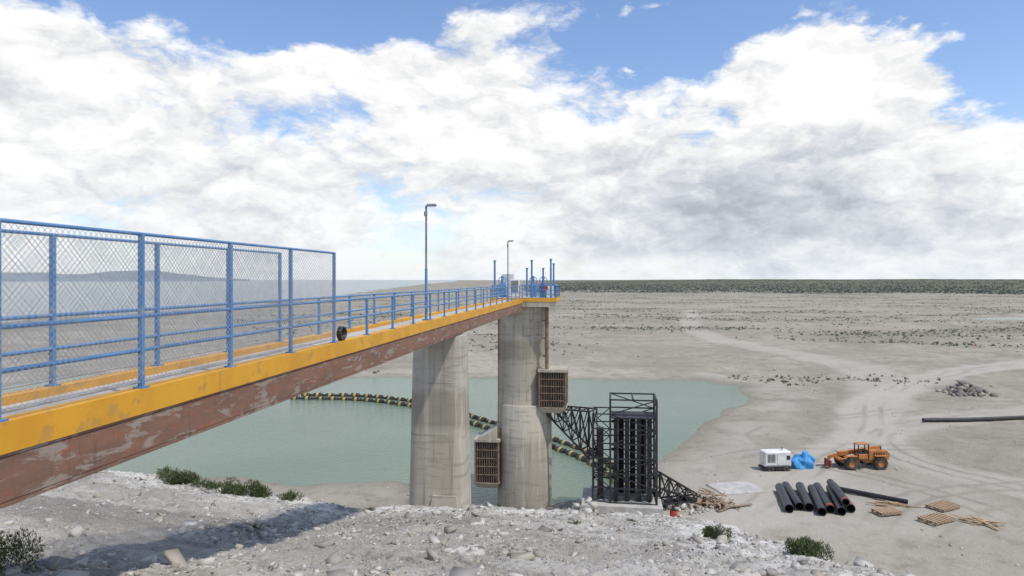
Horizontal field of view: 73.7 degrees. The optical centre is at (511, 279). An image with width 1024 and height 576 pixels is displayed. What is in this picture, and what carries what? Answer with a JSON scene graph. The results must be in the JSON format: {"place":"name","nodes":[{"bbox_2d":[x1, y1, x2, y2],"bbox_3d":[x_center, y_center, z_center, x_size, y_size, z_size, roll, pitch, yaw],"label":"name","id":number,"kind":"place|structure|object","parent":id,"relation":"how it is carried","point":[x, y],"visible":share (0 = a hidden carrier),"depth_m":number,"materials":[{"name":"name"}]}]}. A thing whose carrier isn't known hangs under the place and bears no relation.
{"place":"outdoors","nodes":[
{"label":"outdoors","id":0,"kind":"place"},
{"bbox_2d":[0,279,1023,575],"bbox_3d":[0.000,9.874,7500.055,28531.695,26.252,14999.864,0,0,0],"label":"ground","id":1,"kind":"structure","parent":0,"point":[796,417],"depth_m":75.53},
{"bbox_2d":[0,525,43,573],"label":"shrub","id":2,"kind":"object","parent":1,"relation":"on","point":[4,553],"visible":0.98,"depth_m":11.14,"materials":[{"name":"green plant"}]},
{"bbox_2d":[1,270,248,280],"bbox_3d":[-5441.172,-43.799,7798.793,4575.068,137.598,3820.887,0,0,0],"label":"hills","id":3,"kind":"structure","parent":1,"relation":"on","point":[76,276],"depth_m":7851.22,"materials":[{"name":"grey"}]},
{"bbox_2d":[156,464,201,485],"bbox_3d":[-14.306,8.563,29.411,1.788,1.165,2.309,0,0,-35],"label":"shrub","id":4,"kind":"object","parent":1,"relation":"on","point":[171,477],"visible":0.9,"depth_m":28.81,"materials":[{"name":"green plant"}]},
{"bbox_2d":[190,477,221,489],"bbox_3d":[-12.837,8.695,28.944,1.431,0.638,0.995,0,0,21],"label":"shrub","id":5,"kind":"object","parent":1,"relation":"on","point":[208,484],"visible":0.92,"depth_m":28.81,"materials":[{"name":"green plant"}]},
{"bbox_2d":[217,477,272,497],"bbox_3d":[-10.979,8.540,28.035,2.063,1.313,1.648,0,0,0],"label":"shrub","id":6,"kind":"object","parent":1,"relation":"on","point":[258,489],"visible":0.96,"depth_m":27.88,"materials":[{"name":"green plant"}]},
{"bbox_2d":[276,489,303,501],"bbox_3d":[-9.186,8.967,28.393,1.187,0.596,0.670,0,0,0],"label":"shrub","id":7,"kind":"object","parent":1,"relation":"on","point":[291,494],"visible":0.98,"depth_m":28.34,"materials":[{"name":"green plant"}]},
{"bbox_2d":[409,333,470,507],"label":"bridge pier","id":8,"kind":"structure","parent":1,"relation":"on","point":[440,472],"depth_m":31.43,"materials":[{"name":"concrete"}]},
{"bbox_2d":[0,218,522,508],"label":"footbridge","id":9,"kind":"object","parent":8,"relation":"on","point":[53,434],"visible":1,"depth_m":11.09,"materials":[{"name":"yellow paint"}]},
{"bbox_2d":[336,326,346,339],"bbox_3d":[-4.461,1.410,17.859,0.146,0.368,0.477,0,0,8],"label":"cable coil","id":10,"kind":"object","parent":9,"relation":"on","point":[341,332],"visible":1,"depth_m":17.79,"materials":[{"name":"black rubber"}]},
{"bbox_2d":[422,204,436,319],"bbox_3d":[-3.230,-0.682,26.775,0.540,4.565,0.260,0,0,8],"label":"street lamp","id":11,"kind":"object","parent":9,"relation":"on","point":[426,270],"visible":0.99,"depth_m":26.76,"materials":[{"name":"grey metal"}]},
{"bbox_2d":[507,240,512,300],"bbox_3d":[-0.158,-0.632,49.871,0.540,4.465,0.260,0,0,8],"label":"street lamp","id":12,"kind":"object","parent":9,"relation":"on","point":[508,241],"visible":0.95,"depth_m":49.87,"materials":[{"name":"grey metal"}]},
{"bbox_2d":[0,470,915,575],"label":"riprap stones","id":13,"kind":"object","parent":1,"relation":"on","point":[174,558],"visible":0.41,"depth_m":16.88,"materials":[{"name":"grey stone"}]},
{"bbox_2d":[474,259,568,509],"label":"intake tower","id":14,"kind":"structure","parent":1,"relation":"on","point":[513,455],"depth_m":57.96,"materials":[{"name":"concrete"}]},
{"bbox_2d":[38,332,1023,566],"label":"plain stones","id":15,"kind":"object","parent":1,"relation":"on","point":[951,545],"visible":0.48,"depth_m":73.15,"materials":[{"name":"grey stone"}]},
{"bbox_2d":[568,496,598,513],"bbox_3d":[5.748,18.600,55.429,5.554,2.128,6.703,0,0,-29],"label":"rubble mound","id":16,"kind":"object","parent":1,"relation":"on","point":[577,505],"visible":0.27,"depth_m":54.74,"materials":[{"name":"grey stone"}]},
{"bbox_2d":[546,392,696,515],"bbox_3d":[9.047,14.850,56.679,12.678,10.600,5.478,0,0,8],"label":"pump station frame","id":17,"kind":"object","parent":1,"relation":"on","point":[642,495],"visible":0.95,"depth_m":55.82,"materials":[{"name":"metal"}]},
{"bbox_2d":[237,291,1023,386],"bbox_3d":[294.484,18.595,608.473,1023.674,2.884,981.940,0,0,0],"label":"scrub bushes","id":18,"kind":"object","parent":1,"relation":"on","point":[837,338],"visible":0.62,"depth_m":265.45,"materials":[{"name":"plant"}]},
{"bbox_2d":[670,509,677,516],"bbox_3d":[12.900,18.694,54.500,0.640,0.620,0.624,0,0,0],"label":"steel drum","id":19,"kind":"object","parent":1,"relation":"on","point":[673,512],"visible":0.86,"depth_m":54.26,"materials":[{"name":"red metal"}]},
{"bbox_2d":[662,492,714,517],"bbox_3d":[14.219,18.899,57.608,5.160,0.996,6.424,0,0,0],"label":"rubble mound","id":20,"kind":"object","parent":1,"relation":"on","point":[685,506],"visible":0.61,"depth_m":56.52,"materials":[{"name":"grey stone"}]},
{"bbox_2d":[682,487,730,508],"bbox_3d":[16.391,18.547,57.819,4.543,1.110,3.815,0,0,0],"label":"lumber pile","id":21,"kind":"object","parent":1,"relation":"on","point":[706,499],"visible":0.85,"depth_m":57.70,"materials":[{"name":"brown wood"}]},
{"bbox_2d":[701,523,732,539],"bbox_3d":[6.442,7.944,21.563,1.004,0.703,0.578,0,0,28],"label":"shrub","id":22,"kind":"object","parent":1,"relation":"on","point":[715,532],"visible":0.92,"depth_m":21.50,"materials":[{"name":"green plant"}]},
{"bbox_2d":[702,498,752,511],"bbox_3d":[18.053,18.703,56.755,3.982,0.614,2.299,0,0,-26],"label":"lumber pile","id":23,"kind":"object","parent":1,"relation":"on","point":[724,505],"visible":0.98,"depth_m":56.60,"materials":[{"name":"brown wood"}]},
{"bbox_2d":[706,481,765,494],"bbox_3d":[20.300,18.981,62.000,4.200,0.250,3.200,0,0,-11],"label":"concrete pad","id":24,"kind":"object","parent":1,"relation":"on","point":[737,487],"visible":0.95,"depth_m":61.88,"materials":[{"name":"grey concrete"}]},
{"bbox_2d":[524,279,1023,294],"bbox_3d":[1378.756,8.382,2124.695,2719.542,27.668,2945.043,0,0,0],"label":"distant trees","id":25,"kind":"object","parent":1,"relation":"on","point":[902,290],"visible":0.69,"depth_m":1321.26,"materials":[{"name":"green plant"}]},
{"bbox_2d":[758,446,792,471],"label":"diesel generator","id":26,"kind":"object","parent":1,"relation":"on","point":[771,460],"visible":1,"depth_m":67.58,"materials":[{"name":"white metal"}]},
{"bbox_2d":[775,481,813,512],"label":"stacked pipes","id":27,"kind":"object","parent":1,"relation":"on","point":[787,494],"visible":1,"depth_m":57.31,"materials":[{"name":"black plastic"}]},
{"bbox_2d":[791,451,814,469],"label":"blue tarp pile","id":28,"kind":"object","parent":1,"relation":"on","point":[804,460],"visible":0.96,"depth_m":68.37,"materials":[{"name":"blue plastic"}]},
{"bbox_2d":[782,535,834,561],"bbox_3d":[7.989,7.264,18.476,1.315,0.822,1.087,0,0,0],"label":"shrub","id":29,"kind":"object","parent":1,"relation":"on","point":[805,546],"visible":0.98,"depth_m":18.30,"materials":[{"name":"green plant"}]},
{"bbox_2d":[807,479,855,515],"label":"stacked pipes","id":30,"kind":"object","parent":1,"relation":"on","point":[842,504],"visible":1,"depth_m":56.44,"materials":[{"name":"black plastic"}]},
{"bbox_2d":[816,442,889,470],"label":"wheel loader","id":31,"kind":"object","parent":1,"relation":"on","point":[877,456],"visible":1,"depth_m":68.33,"materials":[{"name":"metal"}]},
{"bbox_2d":[839,486,907,503],"bbox_3d":[30.900,18.690,59.450,6.298,0.414,0.400,0,0,43],"label":"long pipe","id":32,"kind":"object","parent":1,"relation":"on","point":[875,495],"visible":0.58,"depth_m":58.89,"materials":[{"name":"black plastic"}]},
{"bbox_2d":[870,506,902,515],"bbox_3d":[30.306,18.737,55.201,2.021,0.265,1.247,0,0,-11],"label":"wooden pallet","id":33,"kind":"object","parent":1,"relation":"on","point":[890,510],"visible":1,"depth_m":54.97,"materials":[{"name":"brown wood"}]},
{"bbox_2d":[864,500,921,507],"bbox_3d":[31.962,18.814,57.294,4.231,0.367,1.025,0,0,9],"label":"plank pile","id":34,"kind":"object","parent":1,"relation":"on","point":[881,503],"visible":1,"depth_m":57.12,"materials":[{"name":"brown wood"}]},
{"bbox_2d":[917,512,955,525],"bbox_3d":[33.202,18.707,53.401,2.535,0.265,1.542,0,0,-26],"label":"wooden pallet","id":35,"kind":"object","parent":1,"relation":"on","point":[934,517],"visible":1,"depth_m":53.20,"materials":[{"name":"brown wood"}]},
{"bbox_2d":[925,500,960,512],"bbox_3d":[35.599,18.716,56.399,2.518,0.265,1.563,0,0,-29],"label":"wooden pallet","id":36,"kind":"object","parent":1,"relation":"on","point":[943,506],"visible":1,"depth_m":56.17,"materials":[{"name":"brown wood"}]},
{"bbox_2d":[935,381,998,396],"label":"rubble mound","id":37,"kind":"object","parent":1,"relation":"on","point":[963,388],"visible":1,"depth_m":111.96,"materials":[{"name":"grey stone"}]},
{"bbox_2d":[922,415,1023,421],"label":"long pipe","id":38,"kind":"object","parent":1,"relation":"on","point":[975,419],"visible":1,"depth_m":91.61,"materials":[{"name":"black plastic"}]},
{"bbox_2d":[948,513,1005,529],"bbox_3d":[35.974,18.762,53.219,1.929,0.458,3.794,0,0,-42],"label":"plank pile","id":39,"kind":"object","parent":1,"relation":"on","point":[978,520],"visible":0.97,"depth_m":52.85,"materials":[{"name":"beige wood"}]},
{"bbox_2d":[0,0,1023,279],"label":"sky","id":40,"kind":"structure","parent":0,"point":[602,139],"materials":[{"name":"white"}]},
{"bbox_2d":[1,280,1023,506],"bbox_3d":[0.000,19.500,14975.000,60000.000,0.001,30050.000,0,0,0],"label":"reservoir water","id":41,"kind":"structure","parent":0,"point":[295,442],"depth_m":92.42,"materials":[{"name":"teal liquid"}]},
{"bbox_2d":[291,396,629,486],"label":"floating buoy line","id":42,"kind":"object","parent":41,"relation":"on","point":[577,456],"visible":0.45,"depth_m":91.67,"materials":[{"name":"plastic"}]},
{"bbox_2d":[301,393,629,480],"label":"floating buoy line","id":43,"kind":"object","parent":41,"relation":"on","point":[554,438],"visible":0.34,"depth_m":108.73,"materials":[{"name":"plastic"}]}
]}

